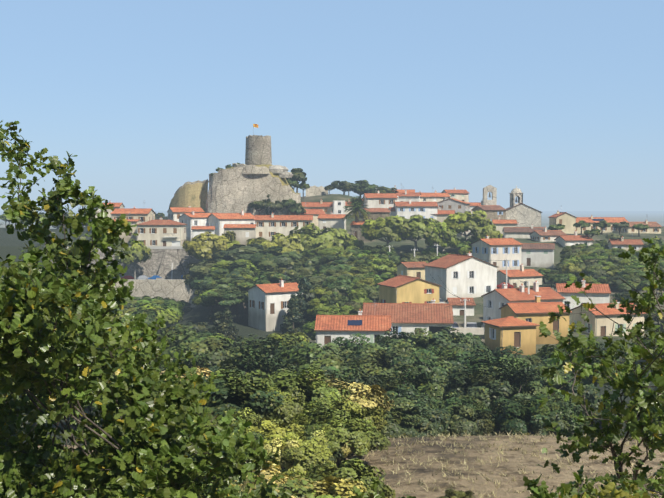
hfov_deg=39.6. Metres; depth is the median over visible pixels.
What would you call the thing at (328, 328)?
house
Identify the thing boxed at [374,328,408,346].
tree
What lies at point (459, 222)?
plane tree
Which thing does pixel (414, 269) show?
house
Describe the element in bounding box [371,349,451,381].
tree
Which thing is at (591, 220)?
house
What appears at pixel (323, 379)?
tree
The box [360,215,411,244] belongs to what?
plane tree
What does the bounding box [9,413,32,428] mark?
shrub
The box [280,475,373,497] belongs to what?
tree
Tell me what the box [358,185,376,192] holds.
round tree
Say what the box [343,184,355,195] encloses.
round tree
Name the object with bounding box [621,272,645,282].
round tree
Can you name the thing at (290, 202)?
round tree
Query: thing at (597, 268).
round tree
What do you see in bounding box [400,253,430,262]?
round tree
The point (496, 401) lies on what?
tree
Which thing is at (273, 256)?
round tree
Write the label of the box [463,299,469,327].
utility pole
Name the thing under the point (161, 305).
round tree
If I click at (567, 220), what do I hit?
house
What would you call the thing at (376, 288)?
round tree
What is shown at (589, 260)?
round tree
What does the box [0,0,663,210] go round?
sky
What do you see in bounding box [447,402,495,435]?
bush
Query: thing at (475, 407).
tree
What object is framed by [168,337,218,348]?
round tree
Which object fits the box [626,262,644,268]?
round tree
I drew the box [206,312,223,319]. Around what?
shrub
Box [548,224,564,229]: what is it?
round tree
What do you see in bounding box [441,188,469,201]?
house
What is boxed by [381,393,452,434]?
tree
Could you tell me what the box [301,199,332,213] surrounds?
house
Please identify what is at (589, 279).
round tree
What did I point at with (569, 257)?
round tree
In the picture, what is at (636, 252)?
round tree
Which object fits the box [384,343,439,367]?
tree
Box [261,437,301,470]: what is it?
tree
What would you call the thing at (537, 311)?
house
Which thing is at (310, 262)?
round tree
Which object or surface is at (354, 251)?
round tree
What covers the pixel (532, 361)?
tree
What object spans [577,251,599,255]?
round tree
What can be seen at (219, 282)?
round tree
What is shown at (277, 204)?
round tree
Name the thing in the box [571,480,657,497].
pale shrub
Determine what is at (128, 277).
red car
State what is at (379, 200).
house
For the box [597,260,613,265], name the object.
round tree
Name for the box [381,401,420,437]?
bush
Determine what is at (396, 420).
tree
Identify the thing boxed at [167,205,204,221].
house
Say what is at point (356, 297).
round tree
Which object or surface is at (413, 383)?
tree
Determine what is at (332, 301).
cypress tree
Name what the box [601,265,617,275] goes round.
round tree
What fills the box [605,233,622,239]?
round tree
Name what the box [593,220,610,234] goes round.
round tree
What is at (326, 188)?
round tree
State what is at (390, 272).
round tree
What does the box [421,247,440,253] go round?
round tree
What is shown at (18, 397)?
round tree
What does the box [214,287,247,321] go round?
round tree
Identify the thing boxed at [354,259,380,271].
round tree
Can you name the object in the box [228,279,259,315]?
round tree
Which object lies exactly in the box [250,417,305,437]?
tree
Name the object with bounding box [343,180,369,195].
round tree
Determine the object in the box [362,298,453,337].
house
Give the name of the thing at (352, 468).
tree
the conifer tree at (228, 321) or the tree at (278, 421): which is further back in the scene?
the conifer tree at (228, 321)
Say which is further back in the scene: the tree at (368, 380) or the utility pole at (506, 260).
the utility pole at (506, 260)
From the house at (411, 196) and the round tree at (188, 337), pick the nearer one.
the round tree at (188, 337)
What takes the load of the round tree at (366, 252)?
on the ground
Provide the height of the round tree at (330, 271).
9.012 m
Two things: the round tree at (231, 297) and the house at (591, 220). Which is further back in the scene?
the house at (591, 220)
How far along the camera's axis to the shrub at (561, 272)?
205.98 m
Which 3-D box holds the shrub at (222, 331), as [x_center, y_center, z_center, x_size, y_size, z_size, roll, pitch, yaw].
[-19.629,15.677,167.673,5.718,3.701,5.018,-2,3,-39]
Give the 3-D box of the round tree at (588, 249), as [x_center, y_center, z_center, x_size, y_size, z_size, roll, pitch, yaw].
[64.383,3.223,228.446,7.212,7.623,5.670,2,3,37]
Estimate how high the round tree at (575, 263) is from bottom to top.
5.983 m
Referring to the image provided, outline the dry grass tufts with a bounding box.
[281,430,663,497]
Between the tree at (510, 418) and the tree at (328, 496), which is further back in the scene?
the tree at (510, 418)
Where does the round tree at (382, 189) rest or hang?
on the ground
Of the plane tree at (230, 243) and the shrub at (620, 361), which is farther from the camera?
the plane tree at (230, 243)
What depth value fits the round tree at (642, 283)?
192.33 m
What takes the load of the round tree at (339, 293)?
on the ground
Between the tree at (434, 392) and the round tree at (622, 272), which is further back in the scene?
the round tree at (622, 272)
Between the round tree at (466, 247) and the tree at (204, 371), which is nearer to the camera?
the tree at (204, 371)
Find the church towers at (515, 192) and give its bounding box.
[481,185,522,207]
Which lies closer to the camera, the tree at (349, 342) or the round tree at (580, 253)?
the tree at (349, 342)
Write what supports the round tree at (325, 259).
on the ground
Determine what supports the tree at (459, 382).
on the ground
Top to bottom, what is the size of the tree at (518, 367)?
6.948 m
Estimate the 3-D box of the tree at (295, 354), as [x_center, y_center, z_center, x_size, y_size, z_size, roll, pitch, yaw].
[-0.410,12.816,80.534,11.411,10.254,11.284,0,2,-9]
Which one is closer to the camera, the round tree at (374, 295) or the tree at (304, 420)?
the tree at (304, 420)
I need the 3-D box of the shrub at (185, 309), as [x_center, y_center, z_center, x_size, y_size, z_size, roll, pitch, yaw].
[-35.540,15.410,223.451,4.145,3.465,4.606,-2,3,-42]
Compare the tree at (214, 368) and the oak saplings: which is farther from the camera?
the tree at (214, 368)
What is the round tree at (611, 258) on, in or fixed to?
on the ground
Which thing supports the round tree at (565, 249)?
on the ground
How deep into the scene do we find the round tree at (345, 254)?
229.15 m
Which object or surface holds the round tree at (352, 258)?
on the ground
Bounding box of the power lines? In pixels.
[394,245,527,306]
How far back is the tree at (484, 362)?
77.93 m
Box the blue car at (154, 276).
[148,275,161,278]
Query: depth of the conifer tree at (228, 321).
165.97 m
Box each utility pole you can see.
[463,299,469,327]
[503,259,509,283]
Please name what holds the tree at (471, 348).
on the ground
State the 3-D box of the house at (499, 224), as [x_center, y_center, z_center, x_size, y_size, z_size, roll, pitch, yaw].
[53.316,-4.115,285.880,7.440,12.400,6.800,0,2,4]
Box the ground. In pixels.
[0,194,663,497]
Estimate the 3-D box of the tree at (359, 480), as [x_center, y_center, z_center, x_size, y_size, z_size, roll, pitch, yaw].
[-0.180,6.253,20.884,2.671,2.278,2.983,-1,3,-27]
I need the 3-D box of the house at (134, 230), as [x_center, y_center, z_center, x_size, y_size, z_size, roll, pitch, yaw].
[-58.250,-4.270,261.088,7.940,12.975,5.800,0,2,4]
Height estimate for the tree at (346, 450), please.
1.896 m
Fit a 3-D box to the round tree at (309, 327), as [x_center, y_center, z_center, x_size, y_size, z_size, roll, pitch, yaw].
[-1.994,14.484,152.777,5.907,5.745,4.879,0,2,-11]
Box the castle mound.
[205,163,301,215]
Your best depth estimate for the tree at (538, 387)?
69.19 m
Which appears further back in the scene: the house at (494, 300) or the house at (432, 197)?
the house at (432, 197)
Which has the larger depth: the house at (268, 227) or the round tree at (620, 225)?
the round tree at (620, 225)
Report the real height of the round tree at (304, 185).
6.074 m
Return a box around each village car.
[466,322,476,327]
[497,282,513,288]
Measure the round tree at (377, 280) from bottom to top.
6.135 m
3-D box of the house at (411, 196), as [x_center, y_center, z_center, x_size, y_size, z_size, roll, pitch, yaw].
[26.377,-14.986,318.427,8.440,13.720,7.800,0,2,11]
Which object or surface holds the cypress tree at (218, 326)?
on the ground
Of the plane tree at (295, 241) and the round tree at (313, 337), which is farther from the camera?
the plane tree at (295, 241)
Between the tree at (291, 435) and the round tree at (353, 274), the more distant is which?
the round tree at (353, 274)
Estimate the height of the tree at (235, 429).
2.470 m
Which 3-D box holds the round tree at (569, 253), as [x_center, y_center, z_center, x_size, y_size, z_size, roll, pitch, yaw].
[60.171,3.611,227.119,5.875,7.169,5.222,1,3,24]
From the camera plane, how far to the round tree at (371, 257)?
217.79 m
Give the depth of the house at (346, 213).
302.49 m
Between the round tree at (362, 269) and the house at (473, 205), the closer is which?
the round tree at (362, 269)
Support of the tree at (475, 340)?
on the ground
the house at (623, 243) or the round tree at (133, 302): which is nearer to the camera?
the round tree at (133, 302)
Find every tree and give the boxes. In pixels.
[0,120,292,497]
[0,213,10,227]
[12,393,39,431]
[65,389,106,417]
[113,239,151,278]
[117,302,136,310]
[127,300,138,304]
[130,309,160,329]
[135,296,164,306]
[137,302,182,315]
[139,344,210,373]
[145,323,255,369]
[148,300,183,328]
[155,212,165,218]
[159,354,205,375]
[160,366,211,380]
[168,333,207,347]
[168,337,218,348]
[181,300,191,306]
[182,230,235,259]
[183,260,217,279]
[184,273,217,308]
[191,289,220,320]
[193,370,283,420]
[194,281,217,307]
[195,331,227,337]
[199,243,267,261]
[200,279,247,312]
[200,288,246,309]
[206,333,247,345]
[208,239,239,248]
[208,366,218,372]
[209,259,264,274]
[209,369,274,402]
[210,262,257,277]
[211,272,254,310]
[212,311,223,336]
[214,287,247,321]
[214,346,283,377]
[214,406,247,422]
[219,307,237,339]
[225,276,254,313]
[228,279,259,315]
[228,423,269,443]
[230,427,266,445]
[231,461,319,496]
[232,407,268,433]
[233,336,244,347]
[236,333,304,361]
[243,339,304,366]
[245,452,278,480]
[246,233,292,253]
[248,199,270,214]
[250,246,304,270]
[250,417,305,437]
[255,270,289,283]
[258,479,315,497]
[260,366,350,405]
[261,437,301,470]
[262,432,287,444]
[263,362,309,378]
[264,386,308,423]
[265,194,271,214]
[266,333,306,343]
[268,200,283,212]
[268,233,304,252]
[268,428,330,457]
[269,267,299,276]
[270,341,367,374]
[270,440,337,476]
[273,417,294,425]
[274,343,326,365]
[275,332,310,343]
[279,275,298,282]
[280,294,306,334]
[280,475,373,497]
[282,198,295,214]
[286,168,306,192]
[287,179,298,189]
[288,202,305,213]
[288,471,311,480]
[289,223,351,251]
[290,275,327,286]
[290,391,346,422]
[291,254,331,275]
[292,406,326,427]
[293,366,340,381]
[296,277,315,328]
[298,182,309,198]
[299,247,343,256]
[299,434,344,463]
[300,405,369,435]
[301,478,370,496]
[302,320,315,333]
[302,430,332,454]
[305,373,338,385]
[305,458,395,497]
[307,297,341,314]
[307,343,356,361]
[308,371,367,387]
[308,382,368,402]
[310,286,333,298]
[310,332,315,340]
[310,396,388,431]
[310,416,390,460]
[312,304,341,316]
[312,366,359,379]
[314,269,344,276]
[315,255,347,269]
[316,416,379,459]
[316,495,340,497]
[317,260,352,275]
[320,291,346,305]
[321,286,344,295]
[323,275,356,293]
[324,186,334,194]
[325,273,359,295]
[325,378,394,416]
[326,427,353,466]
[328,180,358,194]
[329,294,337,307]
[330,333,383,354]
[332,234,363,249]
[333,242,359,251]
[338,367,381,396]
[339,251,353,257]
[339,305,352,314]
[341,271,360,296]
[341,339,406,370]
[341,339,443,375]
[342,256,367,266]
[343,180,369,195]
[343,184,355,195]
[343,195,371,221]
[344,301,359,306]
[346,250,378,259]
[347,247,368,254]
[347,255,382,265]
[348,288,367,299]
[349,284,376,294]
[349,304,362,314]
[350,264,376,276]
[350,294,372,303]
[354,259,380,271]
[355,278,375,285]
[356,362,416,385]
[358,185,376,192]
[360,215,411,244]
[363,245,397,256]
[364,258,395,274]
[364,272,379,277]
[368,186,397,192]
[369,292,378,302]
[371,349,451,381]
[372,275,394,284]
[372,285,378,302]
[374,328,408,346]
[377,252,399,263]
[377,365,443,408]
[381,271,395,276]
[381,338,399,346]
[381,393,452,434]
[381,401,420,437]
[383,372,443,396]
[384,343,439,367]
[386,214,441,250]
[388,409,404,425]
[391,394,434,408]
[398,380,459,401]
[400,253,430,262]
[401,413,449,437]
[404,326,470,351]
[416,346,448,359]
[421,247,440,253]
[424,222,459,253]
[425,371,448,396]
[427,345,453,361]
[428,252,443,257]
[433,345,493,372]
[433,396,499,428]
[436,251,450,255]
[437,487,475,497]
[444,210,492,239]
[444,364,509,401]
[447,238,471,254]
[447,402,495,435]
[450,352,539,387]
[451,401,499,435]
[457,332,485,349]
[458,245,471,251]
[458,361,535,430]
[459,247,471,254]
[464,345,489,352]
[468,360,536,432]
[471,221,502,239]
[489,395,515,428]
[491,345,581,382]
[491,399,534,433]
[492,381,548,435]
[495,400,557,435]
[507,361,556,386]
[509,390,587,434]
[519,393,591,435]
[524,337,618,383]
[532,371,601,409]
[534,237,663,497]
[534,335,617,387]
[534,389,584,414]
[537,269,550,283]
[541,398,586,431]
[543,274,554,285]
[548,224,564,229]
[559,262,581,270]
[560,245,583,257]
[560,255,577,261]
[561,263,580,272]
[564,249,579,257]
[568,267,583,275]
[569,258,582,262]
[572,245,594,249]
[573,220,590,234]
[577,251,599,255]
[578,262,586,282]
[580,253,602,260]
[581,276,593,283]
[582,247,604,252]
[582,259,603,262]
[584,229,600,237]
[585,262,603,267]
[585,265,600,273]
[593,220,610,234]
[595,240,608,245]
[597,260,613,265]
[600,251,620,256]
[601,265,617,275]
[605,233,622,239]
[605,255,622,262]
[608,265,625,275]
[609,248,625,253]
[612,222,629,233]
[612,259,643,265]
[616,268,641,276]
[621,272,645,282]
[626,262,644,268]
[628,271,645,290]
[629,251,640,258]
[632,223,648,236]
[639,279,649,292]
[646,240,663,247]
[648,265,663,272]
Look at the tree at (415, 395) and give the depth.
62.11 m
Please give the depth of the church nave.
307.94 m
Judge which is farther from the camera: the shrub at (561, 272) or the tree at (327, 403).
the shrub at (561, 272)
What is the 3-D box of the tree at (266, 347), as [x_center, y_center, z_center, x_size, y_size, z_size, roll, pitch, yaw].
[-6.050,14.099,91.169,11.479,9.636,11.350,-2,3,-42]
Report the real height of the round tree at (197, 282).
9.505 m
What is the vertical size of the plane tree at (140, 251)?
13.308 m
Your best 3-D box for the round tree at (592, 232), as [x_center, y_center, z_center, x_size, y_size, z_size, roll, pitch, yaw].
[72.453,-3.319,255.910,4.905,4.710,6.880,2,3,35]
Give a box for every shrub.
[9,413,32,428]
[112,307,155,329]
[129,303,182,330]
[162,303,183,326]
[175,321,210,331]
[182,306,193,312]
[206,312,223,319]
[208,325,238,334]
[353,275,376,281]
[399,250,422,257]
[546,270,570,276]
[550,274,568,282]
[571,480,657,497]
[584,272,611,279]
[585,399,625,426]
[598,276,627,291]
[611,291,643,302]
[616,282,635,291]
[616,359,625,372]
[628,280,641,290]
[636,336,657,354]
[644,307,663,327]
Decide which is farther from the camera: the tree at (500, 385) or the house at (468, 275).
the house at (468, 275)
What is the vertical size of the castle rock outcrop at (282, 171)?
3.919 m
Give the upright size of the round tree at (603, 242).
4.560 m
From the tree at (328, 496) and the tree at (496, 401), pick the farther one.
the tree at (496, 401)
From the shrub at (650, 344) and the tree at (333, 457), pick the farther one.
the shrub at (650, 344)
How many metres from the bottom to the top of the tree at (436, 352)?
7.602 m
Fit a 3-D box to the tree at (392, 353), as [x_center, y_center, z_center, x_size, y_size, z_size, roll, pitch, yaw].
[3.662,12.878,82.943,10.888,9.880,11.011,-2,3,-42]
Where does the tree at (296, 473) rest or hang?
on the ground
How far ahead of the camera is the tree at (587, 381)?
82.75 m
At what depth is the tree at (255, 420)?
31.84 m
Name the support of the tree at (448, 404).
on the ground
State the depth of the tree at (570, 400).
66.80 m
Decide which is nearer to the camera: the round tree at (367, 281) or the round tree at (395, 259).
the round tree at (367, 281)
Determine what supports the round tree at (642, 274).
on the ground
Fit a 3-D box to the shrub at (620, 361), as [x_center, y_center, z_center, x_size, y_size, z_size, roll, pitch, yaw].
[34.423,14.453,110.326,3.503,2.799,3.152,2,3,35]
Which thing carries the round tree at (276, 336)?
on the ground
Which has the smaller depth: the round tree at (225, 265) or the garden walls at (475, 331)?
the garden walls at (475, 331)
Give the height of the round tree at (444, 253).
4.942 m
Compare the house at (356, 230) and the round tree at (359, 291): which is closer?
the round tree at (359, 291)
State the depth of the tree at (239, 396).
34.24 m
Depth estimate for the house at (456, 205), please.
291.75 m
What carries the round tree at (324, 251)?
on the ground
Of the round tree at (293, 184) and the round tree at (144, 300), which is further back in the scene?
the round tree at (293, 184)
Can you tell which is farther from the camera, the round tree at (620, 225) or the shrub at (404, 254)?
the round tree at (620, 225)
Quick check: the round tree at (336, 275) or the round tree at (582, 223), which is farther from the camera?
the round tree at (582, 223)
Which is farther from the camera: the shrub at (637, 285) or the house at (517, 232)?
the house at (517, 232)
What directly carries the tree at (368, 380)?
on the ground
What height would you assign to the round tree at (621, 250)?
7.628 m
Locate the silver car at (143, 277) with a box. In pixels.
[136,275,148,278]
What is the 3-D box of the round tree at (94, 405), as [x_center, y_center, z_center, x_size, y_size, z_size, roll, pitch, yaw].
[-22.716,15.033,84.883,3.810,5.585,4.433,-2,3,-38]
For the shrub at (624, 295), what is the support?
on the ground
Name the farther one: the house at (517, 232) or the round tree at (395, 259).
the house at (517, 232)
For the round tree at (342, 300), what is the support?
on the ground
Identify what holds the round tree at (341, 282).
on the ground
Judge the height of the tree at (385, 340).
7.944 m
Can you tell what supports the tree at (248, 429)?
on the ground
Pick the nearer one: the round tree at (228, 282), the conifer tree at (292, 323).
the conifer tree at (292, 323)
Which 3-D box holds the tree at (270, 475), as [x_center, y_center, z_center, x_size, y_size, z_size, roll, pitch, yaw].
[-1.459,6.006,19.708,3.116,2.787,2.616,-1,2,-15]
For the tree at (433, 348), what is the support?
on the ground
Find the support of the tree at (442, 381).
on the ground
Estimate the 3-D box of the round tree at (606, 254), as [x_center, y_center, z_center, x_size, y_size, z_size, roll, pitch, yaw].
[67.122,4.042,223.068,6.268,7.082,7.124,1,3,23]
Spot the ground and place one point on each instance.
(10, 244)
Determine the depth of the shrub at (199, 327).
166.93 m
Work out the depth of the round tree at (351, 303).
170.95 m
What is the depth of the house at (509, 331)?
126.26 m
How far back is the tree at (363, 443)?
29.80 m
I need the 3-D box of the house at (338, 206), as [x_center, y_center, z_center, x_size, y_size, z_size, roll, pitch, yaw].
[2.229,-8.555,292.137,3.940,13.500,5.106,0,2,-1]
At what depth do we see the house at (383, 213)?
277.46 m
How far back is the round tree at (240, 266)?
211.71 m
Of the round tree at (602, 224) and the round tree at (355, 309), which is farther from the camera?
the round tree at (602, 224)
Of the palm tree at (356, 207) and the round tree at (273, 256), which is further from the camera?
the palm tree at (356, 207)
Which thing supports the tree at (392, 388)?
on the ground
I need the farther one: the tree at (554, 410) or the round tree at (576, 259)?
the round tree at (576, 259)
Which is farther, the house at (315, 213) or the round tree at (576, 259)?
the house at (315, 213)
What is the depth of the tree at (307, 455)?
25.65 m
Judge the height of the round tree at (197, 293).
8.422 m
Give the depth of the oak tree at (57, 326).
7.82 m
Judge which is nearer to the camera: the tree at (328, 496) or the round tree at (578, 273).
the tree at (328, 496)
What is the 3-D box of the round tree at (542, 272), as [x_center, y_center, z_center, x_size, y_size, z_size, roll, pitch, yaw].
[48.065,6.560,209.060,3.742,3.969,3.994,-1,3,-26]
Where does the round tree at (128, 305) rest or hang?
on the ground
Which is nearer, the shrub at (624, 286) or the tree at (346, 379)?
the tree at (346, 379)
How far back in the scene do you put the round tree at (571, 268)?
205.12 m
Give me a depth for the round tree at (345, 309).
166.44 m
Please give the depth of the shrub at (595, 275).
201.55 m
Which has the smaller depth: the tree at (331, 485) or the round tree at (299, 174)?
the tree at (331, 485)
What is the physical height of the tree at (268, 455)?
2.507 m
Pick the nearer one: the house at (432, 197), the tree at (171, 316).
the tree at (171, 316)
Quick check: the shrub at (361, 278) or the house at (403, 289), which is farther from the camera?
the shrub at (361, 278)
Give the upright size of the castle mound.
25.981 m
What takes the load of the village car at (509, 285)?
on the ground
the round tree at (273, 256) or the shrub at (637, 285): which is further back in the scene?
the round tree at (273, 256)
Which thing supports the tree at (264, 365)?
on the ground
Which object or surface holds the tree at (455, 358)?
on the ground
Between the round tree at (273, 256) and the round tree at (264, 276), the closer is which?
the round tree at (264, 276)
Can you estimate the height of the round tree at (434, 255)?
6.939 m
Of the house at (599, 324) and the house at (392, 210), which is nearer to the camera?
the house at (599, 324)
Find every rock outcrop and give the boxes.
[169,179,208,211]
[269,165,292,177]
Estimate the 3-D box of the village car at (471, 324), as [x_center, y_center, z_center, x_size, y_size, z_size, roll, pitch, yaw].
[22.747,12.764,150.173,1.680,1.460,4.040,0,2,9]
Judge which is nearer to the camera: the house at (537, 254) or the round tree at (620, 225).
the house at (537, 254)
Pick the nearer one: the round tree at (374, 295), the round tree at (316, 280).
the round tree at (374, 295)
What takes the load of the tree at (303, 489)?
on the ground
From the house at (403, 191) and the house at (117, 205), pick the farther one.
the house at (403, 191)
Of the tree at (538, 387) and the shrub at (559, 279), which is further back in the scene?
the shrub at (559, 279)
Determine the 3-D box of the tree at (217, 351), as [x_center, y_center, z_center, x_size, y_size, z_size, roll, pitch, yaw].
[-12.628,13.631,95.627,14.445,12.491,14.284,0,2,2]
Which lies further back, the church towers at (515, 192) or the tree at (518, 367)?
the church towers at (515, 192)
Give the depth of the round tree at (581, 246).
232.11 m
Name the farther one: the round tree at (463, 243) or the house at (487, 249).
the round tree at (463, 243)
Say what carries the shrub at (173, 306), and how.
on the ground
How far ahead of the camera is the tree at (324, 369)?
69.45 m
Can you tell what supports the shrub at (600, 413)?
on the ground
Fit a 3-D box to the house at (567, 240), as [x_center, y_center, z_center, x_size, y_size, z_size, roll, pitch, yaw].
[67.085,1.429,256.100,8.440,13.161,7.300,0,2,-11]
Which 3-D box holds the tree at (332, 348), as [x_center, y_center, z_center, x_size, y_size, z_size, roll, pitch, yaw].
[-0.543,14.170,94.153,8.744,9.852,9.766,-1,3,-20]
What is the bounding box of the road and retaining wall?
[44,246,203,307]
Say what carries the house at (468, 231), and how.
on the ground
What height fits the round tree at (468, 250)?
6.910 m
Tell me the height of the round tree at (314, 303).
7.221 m
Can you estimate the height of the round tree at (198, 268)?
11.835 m
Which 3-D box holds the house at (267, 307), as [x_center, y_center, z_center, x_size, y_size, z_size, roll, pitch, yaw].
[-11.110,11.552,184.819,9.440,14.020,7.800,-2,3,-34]
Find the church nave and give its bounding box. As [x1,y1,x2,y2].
[506,203,541,226]
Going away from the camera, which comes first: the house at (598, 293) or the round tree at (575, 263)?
the house at (598, 293)
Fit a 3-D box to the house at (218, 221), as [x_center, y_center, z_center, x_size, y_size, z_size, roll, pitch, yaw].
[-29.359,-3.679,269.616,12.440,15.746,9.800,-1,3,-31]
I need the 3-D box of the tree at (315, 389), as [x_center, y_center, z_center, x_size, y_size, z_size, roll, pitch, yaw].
[-1.462,7.283,40.102,4.835,4.258,4.059,2,3,41]
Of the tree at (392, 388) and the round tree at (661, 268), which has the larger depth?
the round tree at (661, 268)
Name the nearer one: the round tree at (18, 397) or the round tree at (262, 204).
the round tree at (18, 397)
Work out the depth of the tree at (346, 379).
65.09 m
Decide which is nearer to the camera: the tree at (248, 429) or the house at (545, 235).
the tree at (248, 429)
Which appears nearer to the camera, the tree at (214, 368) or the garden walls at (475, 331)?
the tree at (214, 368)
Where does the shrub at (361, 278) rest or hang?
on the ground
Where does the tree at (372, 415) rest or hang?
on the ground
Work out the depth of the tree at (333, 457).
29.56 m
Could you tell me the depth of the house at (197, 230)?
253.91 m
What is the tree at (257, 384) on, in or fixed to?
on the ground
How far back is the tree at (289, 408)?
34.65 m
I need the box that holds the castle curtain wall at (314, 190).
[306,185,327,196]
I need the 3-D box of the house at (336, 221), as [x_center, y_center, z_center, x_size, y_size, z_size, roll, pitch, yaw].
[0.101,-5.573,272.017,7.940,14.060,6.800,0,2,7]
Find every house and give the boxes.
[94,201,124,221]
[110,207,155,222]
[112,213,142,243]
[137,214,187,245]
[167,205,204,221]
[178,211,211,240]
[191,226,214,241]
[208,209,254,235]
[223,224,256,245]
[246,279,302,331]
[254,212,312,240]
[289,204,325,227]
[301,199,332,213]
[314,304,390,346]
[317,211,346,232]
[333,201,344,213]
[345,200,362,214]
[350,221,373,240]
[362,208,390,220]
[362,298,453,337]
[363,186,397,208]
[377,275,441,302]
[388,207,395,215]
[394,185,414,192]
[394,200,437,219]
[396,190,420,201]
[396,262,426,279]
[420,188,450,201]
[423,252,498,300]
[431,206,454,221]
[437,196,469,212]
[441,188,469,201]
[445,298,475,315]
[457,207,481,235]
[467,202,480,210]
[470,230,522,270]
[471,198,505,220]
[481,280,565,324]
[481,316,539,354]
[491,216,517,233]
[497,260,542,287]
[499,294,571,343]
[502,221,544,237]
[521,243,554,267]
[529,226,566,241]
[548,211,576,233]
[554,230,593,246]
[554,279,610,308]
[570,300,646,335]
[576,215,627,232]
[608,231,643,250]
[617,216,661,233]
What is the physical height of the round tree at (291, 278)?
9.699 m
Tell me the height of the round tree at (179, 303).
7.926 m
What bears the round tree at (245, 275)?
on the ground
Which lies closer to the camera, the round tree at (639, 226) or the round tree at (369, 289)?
the round tree at (369, 289)
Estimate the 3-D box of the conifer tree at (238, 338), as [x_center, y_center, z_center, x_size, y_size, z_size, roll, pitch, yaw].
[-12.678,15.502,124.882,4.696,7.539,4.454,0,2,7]
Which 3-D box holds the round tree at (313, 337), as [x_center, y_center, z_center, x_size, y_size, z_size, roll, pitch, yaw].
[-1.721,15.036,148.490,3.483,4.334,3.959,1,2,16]
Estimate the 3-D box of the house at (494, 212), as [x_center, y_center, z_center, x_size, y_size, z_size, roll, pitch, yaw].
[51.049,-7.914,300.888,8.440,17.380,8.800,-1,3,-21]
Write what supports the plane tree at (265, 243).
on the ground
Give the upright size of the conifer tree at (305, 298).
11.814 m
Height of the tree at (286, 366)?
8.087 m
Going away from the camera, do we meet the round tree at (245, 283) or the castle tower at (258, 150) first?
the round tree at (245, 283)
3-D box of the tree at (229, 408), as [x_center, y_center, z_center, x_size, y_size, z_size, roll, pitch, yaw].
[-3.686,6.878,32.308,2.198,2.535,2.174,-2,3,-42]
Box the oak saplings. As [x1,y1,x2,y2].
[346,465,638,497]
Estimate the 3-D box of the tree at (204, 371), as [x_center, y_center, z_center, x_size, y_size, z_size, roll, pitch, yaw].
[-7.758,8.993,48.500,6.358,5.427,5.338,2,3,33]
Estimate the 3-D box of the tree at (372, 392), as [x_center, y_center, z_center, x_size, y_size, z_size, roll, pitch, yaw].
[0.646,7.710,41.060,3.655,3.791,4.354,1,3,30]
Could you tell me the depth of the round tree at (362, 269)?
208.13 m
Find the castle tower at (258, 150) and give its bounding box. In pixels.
[245,124,271,164]
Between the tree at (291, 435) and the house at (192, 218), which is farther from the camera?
the house at (192, 218)
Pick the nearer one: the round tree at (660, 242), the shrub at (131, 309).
the shrub at (131, 309)
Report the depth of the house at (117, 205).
295.36 m
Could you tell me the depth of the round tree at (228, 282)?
201.11 m
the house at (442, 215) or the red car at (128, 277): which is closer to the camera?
the red car at (128, 277)
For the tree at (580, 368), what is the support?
on the ground
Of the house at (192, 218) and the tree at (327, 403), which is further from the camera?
the house at (192, 218)
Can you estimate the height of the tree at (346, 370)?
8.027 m
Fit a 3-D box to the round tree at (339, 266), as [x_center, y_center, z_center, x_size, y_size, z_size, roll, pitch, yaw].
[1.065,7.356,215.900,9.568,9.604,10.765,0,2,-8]
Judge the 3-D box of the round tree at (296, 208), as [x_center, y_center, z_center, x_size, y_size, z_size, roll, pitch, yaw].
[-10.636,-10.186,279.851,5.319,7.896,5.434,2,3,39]
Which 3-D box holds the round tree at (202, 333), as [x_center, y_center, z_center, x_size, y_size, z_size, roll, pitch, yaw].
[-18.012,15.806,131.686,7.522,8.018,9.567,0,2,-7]
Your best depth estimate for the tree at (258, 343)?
97.12 m
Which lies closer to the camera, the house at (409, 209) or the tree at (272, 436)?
the tree at (272, 436)
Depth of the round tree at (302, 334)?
131.05 m
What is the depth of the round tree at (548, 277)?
201.45 m
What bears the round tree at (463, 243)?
on the ground
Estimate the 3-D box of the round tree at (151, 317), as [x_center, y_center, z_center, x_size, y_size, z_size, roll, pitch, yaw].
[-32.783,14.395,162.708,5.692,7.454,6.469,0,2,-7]
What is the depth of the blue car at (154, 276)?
246.57 m
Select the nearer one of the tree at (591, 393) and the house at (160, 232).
the tree at (591, 393)
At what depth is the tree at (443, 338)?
97.00 m
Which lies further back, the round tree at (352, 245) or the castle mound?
the castle mound
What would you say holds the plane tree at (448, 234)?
on the ground
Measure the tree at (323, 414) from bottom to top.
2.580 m
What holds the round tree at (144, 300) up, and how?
on the ground
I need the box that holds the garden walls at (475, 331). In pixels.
[445,303,484,334]
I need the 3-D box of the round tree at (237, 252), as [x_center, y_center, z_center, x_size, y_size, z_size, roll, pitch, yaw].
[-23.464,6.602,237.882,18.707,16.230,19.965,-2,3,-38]
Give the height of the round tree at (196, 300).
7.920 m
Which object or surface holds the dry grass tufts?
on the ground
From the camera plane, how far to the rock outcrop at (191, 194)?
290.64 m
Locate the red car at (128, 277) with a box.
[121,275,133,278]
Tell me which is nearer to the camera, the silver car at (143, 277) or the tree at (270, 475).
the tree at (270, 475)
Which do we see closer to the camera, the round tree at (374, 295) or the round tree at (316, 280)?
the round tree at (374, 295)
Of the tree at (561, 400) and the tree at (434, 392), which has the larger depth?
the tree at (434, 392)
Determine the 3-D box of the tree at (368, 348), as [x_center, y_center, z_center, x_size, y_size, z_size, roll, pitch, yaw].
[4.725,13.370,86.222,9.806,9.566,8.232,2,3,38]
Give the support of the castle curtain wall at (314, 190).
on the ground
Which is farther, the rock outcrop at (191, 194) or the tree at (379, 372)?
the rock outcrop at (191, 194)
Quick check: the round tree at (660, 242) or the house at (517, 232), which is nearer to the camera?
the round tree at (660, 242)
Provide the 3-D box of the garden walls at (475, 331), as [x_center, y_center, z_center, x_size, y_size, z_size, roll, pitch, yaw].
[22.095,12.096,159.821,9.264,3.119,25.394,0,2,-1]
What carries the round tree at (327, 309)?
on the ground
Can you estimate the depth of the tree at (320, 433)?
29.81 m
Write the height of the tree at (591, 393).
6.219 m

